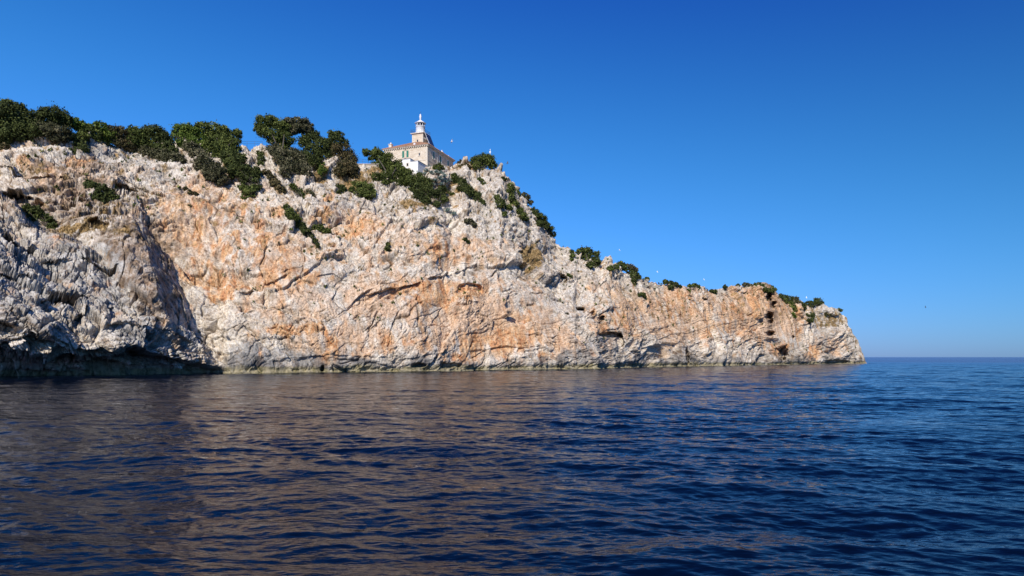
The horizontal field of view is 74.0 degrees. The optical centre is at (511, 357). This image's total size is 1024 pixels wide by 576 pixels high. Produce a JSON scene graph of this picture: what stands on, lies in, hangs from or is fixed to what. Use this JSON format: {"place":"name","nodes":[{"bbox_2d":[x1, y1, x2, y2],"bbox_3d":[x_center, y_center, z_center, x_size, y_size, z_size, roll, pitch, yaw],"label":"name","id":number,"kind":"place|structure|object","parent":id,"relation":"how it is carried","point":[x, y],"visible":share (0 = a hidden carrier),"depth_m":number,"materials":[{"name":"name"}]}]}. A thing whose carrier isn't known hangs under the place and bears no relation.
{"place":"outdoors","nodes":[
{"label":"outdoors","id":0,"kind":"place"},
{"bbox_2d":[0,132,866,375],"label":"cliff","id":1,"kind":"structure","parent":0,"point":[158,294],"depth_m":158.73,"materials":[{"name":"stone"}]},
{"bbox_2d":[0,139,10,149],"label":"shrub","id":2,"kind":"object","parent":1,"relation":"on","point":[4,145],"visible":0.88,"depth_m":147.12,"materials":[{"name":"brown plant"}]},
{"bbox_2d":[0,97,44,144],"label":"shrub","id":3,"kind":"object","parent":1,"relation":"on","point":[16,118],"visible":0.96,"depth_m":149.22,"materials":[{"name":"green plant"}]},
{"bbox_2d":[21,203,57,228],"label":"shrub","id":4,"kind":"object","parent":1,"relation":"on","point":[34,212],"visible":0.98,"depth_m":137.65,"materials":[{"name":"green plant"}]},
{"bbox_2d":[30,116,73,143],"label":"shrub","id":5,"kind":"object","parent":1,"relation":"on","point":[53,133],"visible":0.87,"depth_m":152.20,"materials":[{"name":"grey plant"}]},
{"bbox_2d":[32,101,74,129],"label":"tree","id":6,"kind":"object","parent":1,"relation":"on","point":[55,114],"visible":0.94,"depth_m":154.09,"materials":[{"name":"green plant"}]},
{"bbox_2d":[64,116,93,130],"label":"shrub","id":7,"kind":"object","parent":1,"relation":"on","point":[77,122],"visible":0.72,"depth_m":158.03,"materials":[{"name":"green plant"}]},
{"bbox_2d":[66,132,92,154],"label":"shrub","id":8,"kind":"object","parent":1,"relation":"on","point":[80,144],"visible":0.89,"depth_m":155.16,"materials":[{"name":"green plant"}]},
{"bbox_2d":[75,121,103,142],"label":"shrub","id":9,"kind":"object","parent":1,"relation":"on","point":[86,135],"visible":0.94,"depth_m":159.55,"materials":[{"name":"green plant"}]},
{"bbox_2d":[81,179,119,203],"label":"shrub","id":10,"kind":"object","parent":1,"relation":"on","point":[99,193],"visible":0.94,"depth_m":145.61,"materials":[{"name":"green plant"}]},
{"bbox_2d":[92,120,117,145],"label":"shrub","id":11,"kind":"object","parent":1,"relation":"on","point":[107,134],"visible":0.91,"depth_m":162.10,"materials":[{"name":"green plant"}]},
{"bbox_2d":[106,123,138,152],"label":"shrub","id":12,"kind":"object","parent":1,"relation":"on","point":[121,140],"visible":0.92,"depth_m":164.49,"materials":[{"name":"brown plant"}]},
{"bbox_2d":[125,124,153,149],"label":"shrub","id":13,"kind":"object","parent":1,"relation":"on","point":[137,135],"visible":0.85,"depth_m":166.64,"materials":[{"name":"green plant"}]},
{"bbox_2d":[129,144,186,163],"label":"shrub","id":14,"kind":"object","parent":1,"relation":"on","point":[152,152],"visible":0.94,"depth_m":165.64,"materials":[{"name":"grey plant"}]},
{"bbox_2d":[141,123,178,153],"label":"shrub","id":15,"kind":"object","parent":1,"relation":"on","point":[159,134],"visible":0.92,"depth_m":167.97,"materials":[{"name":"green plant"}]},
{"bbox_2d":[170,122,207,150],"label":"shrub","id":16,"kind":"object","parent":1,"relation":"on","point":[187,131],"visible":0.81,"depth_m":172.03,"materials":[{"name":"green plant"}]},
{"bbox_2d":[183,187,198,195],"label":"shrub","id":17,"kind":"object","parent":1,"relation":"on","point":[190,192],"visible":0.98,"depth_m":158.11,"materials":[{"name":"green plant"}]},
{"bbox_2d":[180,139,230,185],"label":"shrub","id":18,"kind":"object","parent":1,"relation":"on","point":[213,170],"visible":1,"depth_m":165.47,"materials":[{"name":"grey plant"}]},
{"bbox_2d":[193,119,242,157],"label":"shrub","id":19,"kind":"object","parent":1,"relation":"on","point":[222,137],"visible":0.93,"depth_m":174.75,"materials":[{"name":"green plant"}]},
{"bbox_2d":[216,147,262,190],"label":"shrub","id":20,"kind":"object","parent":1,"relation":"on","point":[234,161],"visible":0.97,"depth_m":168.32,"materials":[{"name":"green plant"}]},
{"bbox_2d":[237,183,257,199],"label":"shrub","id":21,"kind":"object","parent":1,"relation":"on","point":[249,190],"visible":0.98,"depth_m":165.83,"materials":[{"name":"green plant"}]},
{"bbox_2d":[254,150,266,165],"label":"shrub","id":22,"kind":"object","parent":1,"relation":"on","point":[259,153],"visible":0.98,"depth_m":177.17,"materials":[{"name":"green plant"}]},
{"bbox_2d":[252,113,296,149],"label":"tree","id":23,"kind":"object","parent":1,"relation":"on","point":[266,126],"visible":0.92,"depth_m":182.69,"materials":[{"name":"green plant"}]},
{"bbox_2d":[262,169,286,193],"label":"shrub","id":24,"kind":"object","parent":1,"relation":"on","point":[275,182],"visible":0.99,"depth_m":171.58,"materials":[{"name":"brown plant"}]},
{"bbox_2d":[265,141,315,178],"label":"shrub","id":25,"kind":"object","parent":1,"relation":"on","point":[293,159],"visible":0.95,"depth_m":177.63,"materials":[{"name":"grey plant"}]},
{"bbox_2d":[282,203,303,226],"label":"shrub","id":26,"kind":"object","parent":1,"relation":"on","point":[290,213],"visible":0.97,"depth_m":161.85,"materials":[{"name":"green plant"}]},
{"bbox_2d":[288,183,305,198],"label":"shrub","id":27,"kind":"object","parent":1,"relation":"on","point":[293,186],"visible":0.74,"depth_m":174.18,"materials":[{"name":"green plant"}]},
{"bbox_2d":[282,116,314,136],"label":"umbrella pine","id":28,"kind":"object","parent":1,"relation":"on","point":[303,125],"visible":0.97,"depth_m":185.66,"materials":[{"name":"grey plant"}]},
{"bbox_2d":[296,222,320,247],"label":"shrub","id":29,"kind":"object","parent":1,"relation":"on","point":[304,230],"visible":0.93,"depth_m":162.83,"materials":[{"name":"green plant"}]},
{"bbox_2d":[305,188,315,196],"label":"shrub","id":30,"kind":"object","parent":1,"relation":"on","point":[312,193],"visible":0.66,"depth_m":175.38,"materials":[{"name":"green plant"}]},
{"bbox_2d":[295,129,333,170],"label":"shrub","id":31,"kind":"object","parent":1,"relation":"on","point":[317,148],"visible":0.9,"depth_m":185.99,"materials":[{"name":"green plant"}]},
{"bbox_2d":[311,223,331,233],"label":"shrub","id":32,"kind":"object","parent":1,"relation":"on","point":[321,228],"visible":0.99,"depth_m":166.07,"materials":[{"name":"green plant"}]},
{"bbox_2d":[317,162,327,174],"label":"shrub","id":33,"kind":"object","parent":1,"relation":"on","point":[321,168],"visible":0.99,"depth_m":181.89,"materials":[{"name":"green plant"}]},
{"bbox_2d":[323,128,349,145],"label":"tree","id":34,"kind":"object","parent":1,"relation":"on","point":[336,136],"visible":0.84,"depth_m":189.65,"materials":[{"name":"green plant"}]},
{"bbox_2d":[335,183,346,194],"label":"shrub","id":35,"kind":"object","parent":1,"relation":"on","point":[341,187],"visible":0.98,"depth_m":181.58,"materials":[{"name":"green plant"}]},
{"bbox_2d":[325,142,360,178],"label":"shrub","id":36,"kind":"object","parent":1,"relation":"on","point":[347,156],"visible":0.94,"depth_m":188.51,"materials":[{"name":"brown plant"}]},
{"bbox_2d":[348,178,376,199],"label":"shrub","id":37,"kind":"object","parent":1,"relation":"on","point":[360,187],"visible":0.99,"depth_m":183.21,"materials":[{"name":"green plant"}]},
{"bbox_2d":[357,164,378,167],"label":"stone wall","id":38,"kind":"structure","parent":1,"relation":"on","point":[369,165],"depth_m":193.10,"materials":[{"name":"beige stone"}]},
{"bbox_2d":[359,146,416,188],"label":"tree","id":39,"kind":"object","parent":1,"relation":"on","point":[386,164],"visible":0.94,"depth_m":193.60,"materials":[{"name":"green plant"}]},
{"bbox_2d":[384,242,391,251],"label":"shrub","id":40,"kind":"object","parent":1,"relation":"on","point":[387,247],"visible":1,"depth_m":169.60,"materials":[{"name":"green plant"}]},
{"bbox_2d":[401,158,426,176],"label":"annex","id":41,"kind":"object","parent":1,"relation":"on","point":[415,166],"visible":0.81,"depth_m":200.47,"materials":[{"name":"paint"}]},
{"bbox_2d":[382,111,454,166],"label":"lighthouse","id":42,"kind":"object","parent":1,"relation":"on","point":[422,148],"visible":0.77,"depth_m":208.95,"materials":[{"name":"stone"}]},
{"bbox_2d":[0,146,841,326],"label":"shrubs","id":43,"kind":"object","parent":1,"relation":"on","point":[103,205],"depth_m":148.38,"materials":[{"name":"plant"}]},
{"bbox_2d":[407,170,449,207],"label":"shrub","id":44,"kind":"object","parent":1,"relation":"on","point":[421,191],"visible":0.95,"depth_m":192.49,"materials":[{"name":"green plant"}]},
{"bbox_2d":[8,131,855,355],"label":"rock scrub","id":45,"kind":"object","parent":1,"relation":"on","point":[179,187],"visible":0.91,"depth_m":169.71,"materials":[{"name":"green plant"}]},
{"bbox_2d":[432,163,445,170],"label":"shrub","id":46,"kind":"object","parent":1,"relation":"on","point":[439,166],"visible":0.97,"depth_m":204.41,"materials":[{"name":"green plant"}]},
{"bbox_2d":[450,172,485,205],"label":"shrub","id":47,"kind":"object","parent":1,"relation":"on","point":[466,188],"visible":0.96,"depth_m":200.57,"materials":[{"name":"green plant"}]},
{"bbox_2d":[464,218,476,226],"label":"shrub","id":48,"kind":"object","parent":1,"relation":"on","point":[473,223],"visible":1,"depth_m":191.92,"materials":[{"name":"green plant"}]},
{"bbox_2d":[477,177,486,184],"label":"shrub","id":49,"kind":"object","parent":1,"relation":"on","point":[480,179],"visible":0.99,"depth_m":209.78,"materials":[{"name":"green plant"}]},
{"bbox_2d":[468,152,498,169],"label":"shrub","id":50,"kind":"object","parent":1,"relation":"on","point":[483,159],"visible":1,"depth_m":214.24,"materials":[{"name":"green plant"}]},
{"bbox_2d":[494,194,513,216],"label":"shrub","id":51,"kind":"object","parent":1,"relation":"on","point":[502,203],"visible":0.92,"depth_m":202.22,"materials":[{"name":"green plant"}]},
{"bbox_2d":[506,182,529,221],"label":"shrub","id":52,"kind":"object","parent":1,"relation":"on","point":[511,190],"visible":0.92,"depth_m":210.33,"materials":[{"name":"green plant"}]},
{"bbox_2d":[521,192,533,205],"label":"shrub","id":53,"kind":"object","parent":1,"relation":"on","point":[527,197],"visible":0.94,"depth_m":221.29,"materials":[{"name":"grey plant"}]},
{"bbox_2d":[529,207,555,237],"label":"shrub","id":54,"kind":"object","parent":1,"relation":"on","point":[544,223],"visible":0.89,"depth_m":219.65,"materials":[{"name":"green plant"}]},
{"bbox_2d":[569,249,575,261],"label":"shrub","id":55,"kind":"object","parent":1,"relation":"on","point":[572,255],"visible":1,"depth_m":222.63,"materials":[{"name":"green plant"}]},
{"bbox_2d":[575,245,602,268],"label":"shrub","id":56,"kind":"object","parent":1,"relation":"on","point":[588,253],"visible":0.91,"depth_m":226.10,"materials":[{"name":"green plant"}]},
{"bbox_2d":[606,261,628,271],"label":"shrub","id":57,"kind":"object","parent":1,"relation":"on","point":[616,266],"visible":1,"depth_m":231.20,"materials":[{"name":"green plant"}]},
{"bbox_2d":[626,263,638,270],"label":"shrub","id":58,"kind":"object","parent":1,"relation":"on","point":[632,267],"visible":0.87,"depth_m":238.31,"materials":[{"name":"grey plant"}]},
{"bbox_2d":[626,269,641,284],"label":"shrub","id":59,"kind":"object","parent":1,"relation":"on","point":[635,276],"visible":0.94,"depth_m":237.17,"materials":[{"name":"green plant"}]},
{"bbox_2d":[637,292,646,298],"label":"shrub","id":60,"kind":"object","parent":1,"relation":"on","point":[642,294],"visible":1,"depth_m":235.01,"materials":[{"name":"green plant"}]},
{"bbox_2d":[662,279,681,289],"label":"shrub","id":61,"kind":"object","parent":1,"relation":"on","point":[672,284],"visible":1,"depth_m":251.68,"materials":[{"name":"green plant"}]},
{"bbox_2d":[687,283,700,291],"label":"shrub","id":62,"kind":"object","parent":1,"relation":"on","point":[691,286],"visible":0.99,"depth_m":261.49,"materials":[{"name":"green plant"}]},
{"bbox_2d":[709,289,717,294],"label":"shrub","id":63,"kind":"object","parent":1,"relation":"on","point":[712,291],"visible":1,"depth_m":270.71,"materials":[{"name":"green plant"}]},
{"bbox_2d":[742,282,752,286],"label":"shrub","id":64,"kind":"object","parent":1,"relation":"on","point":[744,284],"visible":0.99,"depth_m":287.17,"materials":[{"name":"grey plant"}]},
{"bbox_2d":[753,282,764,286],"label":"shrub","id":65,"kind":"object","parent":1,"relation":"on","point":[760,284],"visible":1,"depth_m":290.39,"materials":[{"name":"green plant"}]},
{"bbox_2d":[763,287,775,293],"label":"shrub","id":66,"kind":"object","parent":1,"relation":"on","point":[768,290],"visible":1,"depth_m":291.92,"materials":[{"name":"green plant"}]},
{"bbox_2d":[779,293,793,303],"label":"shrub","id":67,"kind":"object","parent":1,"relation":"on","point":[785,298],"visible":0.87,"depth_m":306.29,"materials":[{"name":"green plant"}]},
{"bbox_2d":[788,301,797,311],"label":"shrub","id":68,"kind":"object","parent":1,"relation":"on","point":[793,306],"visible":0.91,"depth_m":306.93,"materials":[{"name":"green plant"}]},
{"bbox_2d":[793,295,801,303],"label":"shrub","id":69,"kind":"object","parent":1,"relation":"on","point":[796,299],"visible":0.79,"depth_m":313.31,"materials":[{"name":"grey plant"}]},
{"bbox_2d":[806,312,816,323],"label":"shrub","id":70,"kind":"object","parent":1,"relation":"on","point":[812,316],"visible":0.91,"depth_m":312.78,"materials":[{"name":"green plant"}]},
{"bbox_2d":[801,297,824,310],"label":"shrub","id":71,"kind":"object","parent":1,"relation":"on","point":[817,302],"visible":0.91,"depth_m":323.50,"materials":[{"name":"green plant"}]},
{"bbox_2d":[0,357,1023,575],"bbox_3d":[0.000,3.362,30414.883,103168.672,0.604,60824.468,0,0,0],"label":"sea","id":72,"kind":"structure","parent":0,"point":[893,466],"depth_m":20.14,"materials":[{"name":"liquid"}]},
{"bbox_2d":[0,0,1023,356],"label":"sky","id":73,"kind":"structure","parent":0,"point":[865,158],"materials":[{"name":"blue"}]}
]}

